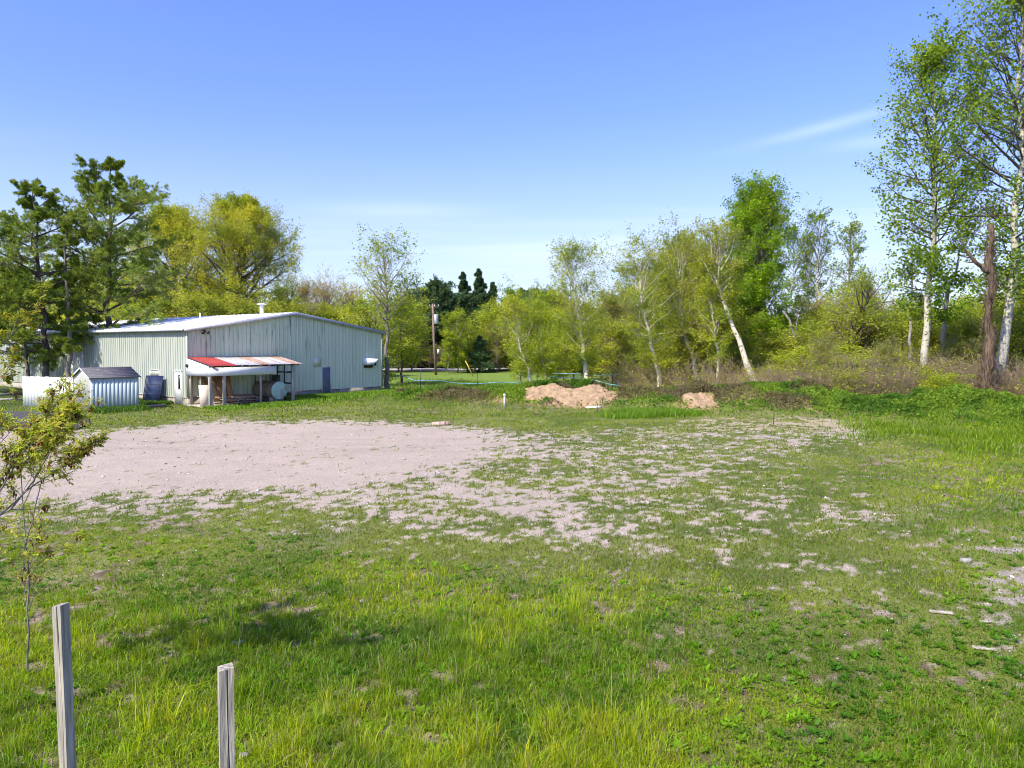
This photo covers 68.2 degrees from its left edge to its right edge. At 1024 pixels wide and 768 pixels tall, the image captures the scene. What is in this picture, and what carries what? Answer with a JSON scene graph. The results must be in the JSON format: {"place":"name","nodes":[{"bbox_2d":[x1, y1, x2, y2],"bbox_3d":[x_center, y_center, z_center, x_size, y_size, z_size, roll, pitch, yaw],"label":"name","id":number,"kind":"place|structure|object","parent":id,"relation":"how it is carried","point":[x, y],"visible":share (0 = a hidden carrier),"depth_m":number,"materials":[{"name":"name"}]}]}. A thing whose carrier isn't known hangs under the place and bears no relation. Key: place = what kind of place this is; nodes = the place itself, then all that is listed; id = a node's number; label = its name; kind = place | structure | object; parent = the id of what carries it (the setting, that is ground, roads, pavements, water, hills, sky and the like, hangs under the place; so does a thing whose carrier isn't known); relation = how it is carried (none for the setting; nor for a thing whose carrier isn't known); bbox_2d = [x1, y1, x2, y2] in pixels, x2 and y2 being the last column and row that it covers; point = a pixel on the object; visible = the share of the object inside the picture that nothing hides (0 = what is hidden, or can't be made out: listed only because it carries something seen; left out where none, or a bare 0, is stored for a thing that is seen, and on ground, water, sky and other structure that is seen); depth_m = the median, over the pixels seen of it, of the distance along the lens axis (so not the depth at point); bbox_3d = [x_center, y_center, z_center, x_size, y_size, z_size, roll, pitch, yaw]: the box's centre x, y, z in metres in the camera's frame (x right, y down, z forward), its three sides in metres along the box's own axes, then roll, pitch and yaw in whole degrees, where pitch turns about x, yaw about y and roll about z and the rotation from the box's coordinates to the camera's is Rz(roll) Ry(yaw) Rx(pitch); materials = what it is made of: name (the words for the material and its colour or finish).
{"place":"outdoors","nodes":[
{"label":"outdoors","id":0,"kind":"place"},
{"bbox_2d":[0,354,1023,767],"bbox_3d":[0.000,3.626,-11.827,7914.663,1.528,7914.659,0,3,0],"label":"ground","id":1,"kind":"structure","parent":0,"point":[384,462],"depth_m":15.83,"materials":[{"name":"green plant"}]},
{"bbox_2d":[0,279,54,442],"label":"sapling","id":2,"kind":"object","parent":1,"relation":"on","point":[17,358],"visible":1,"depth_m":6.72,"materials":[{"name":"green plant"}]},
{"bbox_2d":[0,243,60,375],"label":"pine tree","id":3,"kind":"object","parent":1,"relation":"on","point":[2,268],"visible":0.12,"depth_m":57.45,"materials":[{"name":"green plant"}]},
{"bbox_2d":[0,263,83,376],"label":"pine tree","id":4,"kind":"object","parent":1,"relation":"on","point":[23,277],"visible":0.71,"depth_m":53.29,"materials":[{"name":"green plant"}]},
{"bbox_2d":[0,411,89,428],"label":"asphalt drive","id":5,"kind":"structure","parent":1,"relation":"on","point":[20,414],"depth_m":37.94,"materials":[{"name":"grey asphalt"}]},
{"bbox_2d":[0,371,91,671],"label":"sapling","id":6,"kind":"object","parent":1,"relation":"on","point":[70,395],"visible":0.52,"depth_m":8.48,"materials":[{"name":"green plant"}]},
{"bbox_2d":[22,376,72,406],"bbox_3d":[-27.104,0.507,44.259,4.585,1.914,0.200,1,3,25],"label":"board fence","id":7,"kind":"object","parent":1,"relation":"on","point":[34,388],"visible":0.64,"depth_m":44.61,"materials":[{"name":"white paint"}]},
{"bbox_2d":[0,393,113,537],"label":"sapling","id":8,"kind":"object","parent":1,"relation":"on","point":[48,434],"visible":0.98,"depth_m":7.70,"materials":[{"name":"green plant"}]},
{"bbox_2d":[29,212,87,377],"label":"pine tree","id":9,"kind":"object","parent":1,"relation":"on","point":[68,347],"visible":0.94,"depth_m":52.68,"materials":[{"name":"green plant"}]},
{"bbox_2d":[52,602,76,767],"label":"wooden post","id":10,"kind":"object","parent":1,"relation":"on","point":[64,682],"visible":1,"depth_m":4.69,"materials":[{"name":"grey wood"}]},
{"bbox_2d":[0,177,135,376],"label":"pine tree","id":11,"kind":"object","parent":1,"relation":"on","point":[13,246],"visible":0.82,"depth_m":52.73,"materials":[{"name":"green plant"}]},
{"bbox_2d":[71,367,141,410],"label":"garden shed","id":12,"kind":"structure","parent":1,"relation":"on","point":[114,386],"depth_m":41.96,"materials":[{"name":"white paint"}]},
{"bbox_2d":[26,154,195,346],"bbox_3d":[-29.398,-7.884,55.648,13.767,17.518,10.566,2,4,39],"label":"pine tree","id":13,"kind":"object","parent":1,"relation":"on","point":[101,196],"visible":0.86,"depth_m":54.60,"materials":[{"name":"green plant"}]},
{"bbox_2d":[100,286,199,320],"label":"bush","id":14,"kind":"object","parent":1,"relation":"on","point":[155,299],"visible":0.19,"depth_m":67.08,"materials":[{"name":"green plant"}]},
{"bbox_2d":[112,198,233,317],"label":"maple tree","id":15,"kind":"object","parent":1,"relation":"on","point":[166,220],"visible":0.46,"depth_m":75.78,"materials":[{"name":"green plant"}]},
{"bbox_2d":[0,303,387,404],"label":"steel building","id":16,"kind":"structure","parent":1,"relation":"on","point":[332,356],"depth_m":51.16,"materials":[{"name":"grey metal"}]},
{"bbox_2d":[321,366,331,392],"bbox_3d":[-13.020,-0.144,53.112,0.122,2.180,0.840,3,4,40],"label":"door","id":17,"kind":"structure","parent":16,"relation":"in","point":[326,371],"depth_m":53.11,"materials":[{"name":"blue metal"}]},
{"bbox_2d":[156,282,243,317],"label":"bush","id":18,"kind":"object","parent":1,"relation":"on","point":[198,301],"visible":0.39,"depth_m":68.82,"materials":[{"name":"green plant"}]},
{"bbox_2d":[217,662,234,767],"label":"wooden post","id":19,"kind":"object","parent":1,"relation":"on","point":[225,694],"visible":1,"depth_m":3.92,"materials":[{"name":"grey wood"}]},
{"bbox_2d":[154,188,307,315],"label":"maple tree","id":20,"kind":"object","parent":1,"relation":"on","point":[242,219],"visible":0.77,"depth_m":73.82,"materials":[{"name":"green plant"}]},
{"bbox_2d":[196,289,278,315],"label":"bush","id":21,"kind":"object","parent":1,"relation":"on","point":[236,307],"visible":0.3,"depth_m":69.94,"materials":[{"name":"green plant"}]},
{"bbox_2d":[186,356,302,406],"bbox_3d":[-16.395,-0.136,46.761,2.927,3.137,6.230,3,4,40],"label":"lean to","id":22,"kind":"object","parent":1,"relation":"on","point":[229,366],"visible":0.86,"depth_m":45.47,"materials":[{"name":"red metal"}]},
{"bbox_2d":[253,381,286,401],"bbox_3d":[-15.454,0.440,48.308,2.200,1.282,1.144,3,4,40],"label":"fuel tank","id":23,"kind":"object","parent":1,"relation":"on","point":[272,391],"visible":0.95,"depth_m":47.72,"materials":[{"name":"blue metal"}]},
{"bbox_2d":[270,294,327,318],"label":"bush","id":24,"kind":"object","parent":1,"relation":"on","point":[297,307],"visible":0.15,"depth_m":73.39,"materials":[{"name":"green plant"}]},
{"bbox_2d":[286,296,362,324],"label":"bush","id":25,"kind":"object","parent":1,"relation":"on","point":[330,312],"visible":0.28,"depth_m":74.88,"materials":[{"name":"green plant"}]},
{"bbox_2d":[291,263,362,319],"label":"bare tree","id":26,"kind":"object","parent":1,"relation":"on","point":[324,294],"visible":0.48,"depth_m":91.27,"materials":[{"name":"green plant"}]},
{"bbox_2d":[331,277,417,383],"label":"leafy tree","id":27,"kind":"object","parent":1,"relation":"on","point":[355,310],"visible":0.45,"depth_m":65.32,"materials":[{"name":"green plant"}]},
{"bbox_2d":[344,222,427,388],"bbox_3d":[-9.595,-6.130,59.826,6.966,13.483,7.038,-1,3,-22],"label":"slender tree","id":28,"kind":"object","parent":1,"relation":"on","point":[386,307],"visible":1,"depth_m":59.48,"materials":[{"name":"green plant"}]},
{"bbox_2d":[364,286,434,383],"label":"leafy tree","id":29,"kind":"object","parent":1,"relation":"on","point":[408,358],"visible":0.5,"depth_m":69.77,"materials":[{"name":"green plant"}]},
{"bbox_2d":[397,298,432,369],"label":"young tree","id":30,"kind":"object","parent":1,"relation":"on","point":[425,352],"visible":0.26,"depth_m":103.97,"materials":[{"name":"green plant"}]},
{"bbox_2d":[390,293,449,367],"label":"dark conifer","id":31,"kind":"object","parent":1,"relation":"on","point":[425,363],"visible":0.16,"depth_m":114.17,"materials":[{"name":"green plant"}]},
{"bbox_2d":[395,274,475,367],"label":"dark conifer","id":32,"kind":"object","parent":1,"relation":"on","point":[435,286],"visible":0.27,"depth_m":115.44,"materials":[{"name":"green plant"}]},
{"bbox_2d":[437,325,460,372],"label":"young tree","id":33,"kind":"object","parent":1,"relation":"on","point":[448,336],"visible":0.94,"depth_m":95.66,"materials":[{"name":"green plant"}]},
{"bbox_2d":[436,301,475,372],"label":"young tree","id":34,"kind":"object","parent":1,"relation":"on","point":[454,316],"visible":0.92,"depth_m":96.14,"materials":[{"name":"green plant"}]},
{"bbox_2d":[449,271,476,364],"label":"dark conifer","id":35,"kind":"object","parent":1,"relation":"on","point":[463,286],"visible":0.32,"depth_m":119.70,"materials":[{"name":"green plant"}]},
{"bbox_2d":[449,315,481,371],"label":"young tree","id":36,"kind":"object","parent":1,"relation":"on","point":[470,345],"visible":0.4,"depth_m":99.78,"materials":[{"name":"green plant"}]},
{"bbox_2d":[462,268,489,364],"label":"dark conifer","id":37,"kind":"object","parent":1,"relation":"on","point":[480,286],"visible":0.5,"depth_m":118.71,"materials":[{"name":"green plant"}]},
{"bbox_2d":[466,335,495,372],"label":"spruce tree","id":38,"kind":"object","parent":1,"relation":"on","point":[480,344],"visible":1,"depth_m":97.50,"materials":[{"name":"green plant"}]},
{"bbox_2d":[469,299,509,365],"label":"young tree","id":39,"kind":"object","parent":1,"relation":"on","point":[480,316],"visible":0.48,"depth_m":103.22,"materials":[{"name":"green plant"}]},
{"bbox_2d":[483,322,511,370],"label":"budding tree","id":40,"kind":"object","parent":1,"relation":"on","point":[495,329],"visible":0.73,"depth_m":101.57,"materials":[{"name":"green plant"}]},
{"bbox_2d":[478,293,521,369],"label":"young tree","id":41,"kind":"object","parent":1,"relation":"on","point":[501,358],"visible":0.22,"depth_m":104.83,"materials":[{"name":"green plant"}]},
{"bbox_2d":[0,382,1023,767],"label":"turf","id":42,"kind":"structure","parent":1,"relation":"on","point":[364,666],"depth_m":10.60,"materials":[{"name":"green plant"}]},
{"bbox_2d":[0,420,1023,767],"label":"weeds","id":43,"kind":"object","parent":1,"relation":"on","point":[814,730],"visible":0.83,"depth_m":8.61,"materials":[{"name":"green plant"}]},
{"bbox_2d":[0,451,1023,767],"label":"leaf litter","id":44,"kind":"object","parent":1,"relation":"on","point":[542,661],"visible":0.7,"depth_m":9.69,"materials":[{"name":"plant"}]},
{"bbox_2d":[55,287,983,370],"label":"wood","id":45,"kind":"object","parent":1,"relation":"on","point":[443,298],"visible":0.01,"depth_m":114.25,"materials":[{"name":"green plant"}]},
{"bbox_2d":[504,331,535,381],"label":"young tree","id":46,"kind":"object","parent":1,"relation":"on","point":[512,357],"visible":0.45,"depth_m":71.81,"materials":[{"name":"green plant"}]},
{"bbox_2d":[488,285,553,381],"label":"birch tree","id":47,"kind":"object","parent":1,"relation":"on","point":[513,308],"visible":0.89,"depth_m":59.29,"materials":[{"name":"green plant"}]},
{"bbox_2d":[511,297,563,379],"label":"birch tree","id":48,"kind":"object","parent":1,"relation":"on","point":[547,367],"visible":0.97,"depth_m":58.86,"materials":[{"name":"green plant"}]},
{"bbox_2d":[524,383,561,402],"bbox_3d":[1.876,0.611,46.197,2.972,1.284,3.200,0,3,0],"label":"sand pile","id":49,"kind":"object","parent":1,"relation":"on","point":[551,390],"visible":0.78,"depth_m":45.97,"materials":[{"name":"beige sand"}]},
{"bbox_2d":[525,281,570,351],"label":"young tree","id":50,"kind":"object","parent":1,"relation":"on","point":[548,300],"visible":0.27,"depth_m":99.38,"materials":[{"name":"green plant"}]},
{"bbox_2d":[528,338,578,380],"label":"young tree","id":51,"kind":"object","parent":1,"relation":"on","point":[551,361],"visible":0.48,"depth_m":69.16,"materials":[{"name":"green plant"}]},
{"bbox_2d":[88,376,1023,461],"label":"meadow grass","id":52,"kind":"structure","parent":1,"relation":"on","point":[893,428],"depth_m":36.73,"materials":[{"name":"green plant"}]},
{"bbox_2d":[543,305,602,380],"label":"young tree","id":53,"kind":"object","parent":1,"relation":"on","point":[574,366],"visible":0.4,"depth_m":72.92,"materials":[{"name":"green plant"}]},
{"bbox_2d":[540,230,617,378],"bbox_3d":[4.886,-5.482,57.635,5.742,12.539,5.811,-3,4,-44],"label":"birch tree","id":54,"kind":"object","parent":1,"relation":"on","point":[577,309],"visible":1,"depth_m":57.00,"materials":[{"name":"green plant"}]},
{"bbox_2d":[551,384,618,406],"bbox_3d":[4.393,0.747,45.203,4.614,1.331,3.800,0,3,0],"label":"sand pile","id":55,"kind":"object","parent":1,"relation":"on","point":[592,394],"visible":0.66,"depth_m":44.94,"materials":[{"name":"beige sand"}]},
{"bbox_2d":[582,279,636,381],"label":"budding tree","id":56,"kind":"object","parent":1,"relation":"on","point":[608,305],"visible":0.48,"depth_m":71.15,"materials":[{"name":"green plant"}]},
{"bbox_2d":[586,313,650,381],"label":"young tree","id":57,"kind":"object","parent":1,"relation":"on","point":[616,333],"visible":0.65,"depth_m":66.95,"materials":[{"name":"green plant"}]},
{"bbox_2d":[607,287,661,375],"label":"budding tree","id":58,"kind":"object","parent":1,"relation":"on","point":[632,310],"visible":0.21,"depth_m":69.62,"materials":[{"name":"green plant"}]},
{"bbox_2d":[594,221,695,386],"bbox_3d":[10.351,-5.588,56.843,7.055,12.760,6.829,-1,3,-26],"label":"birch tree","id":59,"kind":"object","parent":1,"relation":"on","point":[650,342],"visible":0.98,"depth_m":56.19,"materials":[{"name":"green plant"}]},
{"bbox_2d":[642,319,702,383],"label":"young tree","id":60,"kind":"object","parent":1,"relation":"on","point":[678,350],"visible":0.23,"depth_m":63.21,"materials":[{"name":"green plant"}]},
{"bbox_2d":[646,212,724,379],"bbox_3d":[13.598,-6.442,58.469,5.753,14.320,7.255,-1,3,-22],"label":"birch tree","id":61,"kind":"object","parent":1,"relation":"on","point":[670,246],"visible":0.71,"depth_m":58.27,"materials":[{"name":"green plant"}]},
{"bbox_2d":[664,224,726,382],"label":"birch tree","id":62,"kind":"object","parent":1,"relation":"on","point":[687,276],"visible":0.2,"depth_m":59.26,"materials":[{"name":"green plant"}]},
{"bbox_2d":[681,392,718,407],"bbox_3d":[10.285,0.966,41.809,2.228,0.928,2.600,0,3,0],"label":"sand pile","id":63,"kind":"object","parent":1,"relation":"on","point":[702,400],"visible":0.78,"depth_m":41.43,"materials":[{"name":"beige sand"}]},
{"bbox_2d":[392,375,1023,427],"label":"berm weeds","id":64,"kind":"object","parent":1,"relation":"on","point":[926,395],"visible":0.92,"depth_m":40.83,"materials":[{"name":"green plant"}]},
{"bbox_2d":[683,251,749,382],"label":"birch tree","id":65,"kind":"object","parent":1,"relation":"on","point":[716,345],"visible":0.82,"depth_m":54.53,"materials":[{"name":"green plant"}]},
{"bbox_2d":[685,210,758,381],"bbox_3d":[14.897,-5.742,53.684,5.773,13.427,5.205,1,3,23],"label":"birch tree","id":66,"kind":"object","parent":1,"relation":"on","point":[719,238],"visible":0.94,"depth_m":53.81,"materials":[{"name":"green plant"}]},
{"bbox_2d":[684,294,784,381],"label":"young tree","id":67,"kind":"object","parent":1,"relation":"on","point":[741,322],"visible":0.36,"depth_m":58.55,"materials":[{"name":"green plant"}]},
{"bbox_2d":[721,192,774,364],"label":"tree","id":68,"kind":"object","parent":1,"relation":"on","point":[753,309],"visible":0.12,"depth_m":64.68,"materials":[{"name":"green plant"}]},
{"bbox_2d":[720,169,808,369],"bbox_3d":[20.781,-8.655,63.729,7.721,18.146,7.780,0,3,0],"label":"poplar tree","id":69,"kind":"object","parent":1,"relation":"on","point":[760,196],"visible":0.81,"depth_m":62.35,"materials":[{"name":"green plant"}]},
{"bbox_2d":[735,349,806,380],"bbox_3d":[19.692,-1.075,56.884,6.880,3.850,5.920,2,4,38],"label":"leafy shrub","id":70,"kind":"object","parent":1,"relation":"on","point":[763,362],"visible":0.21,"depth_m":56.84,"materials":[{"name":"green plant"}]},
{"bbox_2d":[747,322,812,381],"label":"young tree","id":71,"kind":"object","parent":1,"relation":"on","point":[776,342],"visible":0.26,"depth_m":61.41,"materials":[{"name":"green plant"}]},
{"bbox_2d":[772,220,820,309],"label":"aspen tree","id":72,"kind":"object","parent":1,"relation":"on","point":[792,288],"visible":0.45,"depth_m":79.07,"materials":[{"name":"green plant"}]},
{"bbox_2d":[589,344,1023,394],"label":"undergrowth","id":73,"kind":"object","parent":1,"relation":"on","point":[630,380],"visible":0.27,"depth_m":48.37,"materials":[{"name":"plant"}]},
{"bbox_2d":[787,225,831,309],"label":"aspen tree","id":74,"kind":"object","parent":1,"relation":"on","point":[815,274],"visible":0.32,"depth_m":82.96,"materials":[{"name":"green plant"}]},
{"bbox_2d":[783,291,838,372],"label":"young tree","id":75,"kind":"object","parent":1,"relation":"on","point":[803,310],"visible":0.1,"depth_m":67.24,"materials":[{"name":"green plant"}]},
{"bbox_2d":[785,197,848,304],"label":"aspen tree","id":76,"kind":"object","parent":1,"relation":"on","point":[819,217],"visible":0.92,"depth_m":77.49,"materials":[{"name":"green plant"}]},
{"bbox_2d":[777,336,863,376],"bbox_3d":[22.225,-1.153,53.282,6.876,4.424,5.917,1,3,18],"label":"leafy shrub","id":77,"kind":"object","parent":1,"relation":"on","point":[804,355],"visible":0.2,"depth_m":52.64,"materials":[{"name":"green plant"}]},
{"bbox_2d":[780,313,864,358],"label":"young tree","id":78,"kind":"object","parent":1,"relation":"on","point":[818,333],"visible":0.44,"depth_m":57.72,"materials":[{"name":"green plant"}]},
{"bbox_2d":[800,331,845,378],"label":"budding tree","id":79,"kind":"object","parent":1,"relation":"on","point":[818,348],"visible":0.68,"depth_m":49.57,"materials":[{"name":"green plant"}]},
{"bbox_2d":[801,349,888,384],"bbox_3d":[21.814,-0.567,49.289,4.980,3.678,5.787,-2,4,-33],"label":"leafy shrub","id":80,"kind":"object","parent":1,"relation":"on","point":[837,362],"visible":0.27,"depth_m":48.92,"materials":[{"name":"green plant"}]},
{"bbox_2d":[821,367,868,392],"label":"leafy shrub","id":81,"kind":"object","parent":1,"relation":"on","point":[845,379],"visible":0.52,"depth_m":45.46,"materials":[{"name":"green plant"}]},
{"bbox_2d":[799,347,892,390],"bbox_3d":[20.897,-0.555,47.909,5.561,3.623,4.706,1,3,10],"label":"bare shrub","id":82,"kind":"object","parent":1,"relation":"on","point":[838,359],"visible":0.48,"depth_m":47.62,"materials":[{"name":"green plant"}]},
{"bbox_2d":[827,210,868,305],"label":"aspen tree","id":83,"kind":"object","parent":1,"relation":"on","point":[852,230],"visible":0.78,"depth_m":72.93,"materials":[{"name":"green plant"}]},
{"bbox_2d":[799,260,907,361],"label":"apple tree","id":84,"kind":"object","parent":1,"relation":"on","point":[866,286],"visible":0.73,"depth_m":56.53,"materials":[{"name":"green plant"}]},
{"bbox_2d":[821,277,889,349],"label":"young tree","id":85,"kind":"object","parent":1,"relation":"on","point":[847,301],"visible":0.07,"depth_m":69.17,"materials":[{"name":"green plant"}]},
{"bbox_2d":[823,297,919,361],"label":"young tree","id":86,"kind":"object","parent":1,"relation":"on","point":[876,324],"visible":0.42,"depth_m":56.33,"materials":[{"name":"green plant"}]},
{"bbox_2d":[865,333,910,386],"bbox_3d":[24.244,-1.056,49.034,2.690,4.538,2.962,1,3,20],"label":"bush","id":87,"kind":"object","parent":1,"relation":"on","point":[884,350],"visible":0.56,"depth_m":48.60,"materials":[{"name":"green plant"}]},
{"bbox_2d":[850,345,928,381],"bbox_3d":[25.236,-0.747,50.011,5.360,3.836,5.513,1,3,21],"label":"leafy shrub","id":88,"kind":"object","parent":1,"relation":"on","point":[904,359],"visible":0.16,"depth_m":49.92,"materials":[{"name":"green plant"}]},
{"bbox_2d":[854,15,1012,368],"bbox_3d":[25.826,-10.427,46.561,7.794,23.509,8.098,-2,4,-38],"label":"aspen tree","id":89,"kind":"object","parent":1,"relation":"on","point":[931,63],"visible":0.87,"depth_m":45.86,"materials":[{"name":"green plant"}]},
{"bbox_2d":[901,314,978,367],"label":"young tree","id":90,"kind":"object","parent":1,"relation":"on","point":[933,335],"visible":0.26,"depth_m":54.97,"materials":[{"name":"green plant"}]},
{"bbox_2d":[912,369,977,390],"bbox_3d":[24.363,0.247,42.252,3.345,2.396,3.887,1,3,14],"label":"leafy shrub","id":91,"kind":"object","parent":1,"relation":"on","point":[935,379],"visible":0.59,"depth_m":42.10,"materials":[{"name":"green plant"}]},
{"bbox_2d":[929,330,975,382],"bbox_3d":[27.724,-1.110,48.018,2.720,4.748,2.470,0,3,9],"label":"bush","id":92,"kind":"object","parent":1,"relation":"on","point":[952,348],"visible":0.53,"depth_m":47.67,"materials":[{"name":"green plant"}]},
{"bbox_2d":[918,312,996,371],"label":"young tree","id":93,"kind":"object","parent":1,"relation":"on","point":[972,327],"visible":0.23,"depth_m":54.68,"materials":[{"name":"green plant"}]},
{"bbox_2d":[912,0,1023,391],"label":"aspen tree","id":94,"kind":"object","parent":1,"relation":"on","point":[1012,271],"visible":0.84,"depth_m":42.64,"materials":[{"name":"green plant"}]},
{"bbox_2d":[953,217,1011,391],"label":"dead tree","id":95,"kind":"object","parent":1,"relation":"on","point":[989,340],"visible":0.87,"depth_m":41.75,"materials":[{"name":"brown plant"}]},
{"bbox_2d":[954,305,1023,358],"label":"young tree","id":96,"kind":"object","parent":1,"relation":"on","point":[1001,314],"visible":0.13,"depth_m":53.32,"materials":[{"name":"green plant"}]},
{"bbox_2d":[971,312,1023,370],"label":"young tree","id":97,"kind":"object","parent":1,"relation":"on","point":[1016,335],"visible":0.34,"depth_m":49.89,"materials":[{"name":"green plant"}]},
{"bbox_2d":[0,0,1023,317],"label":"sky","id":98,"kind":"structure","parent":0,"point":[493,132],"materials":[{"name":"blue"}]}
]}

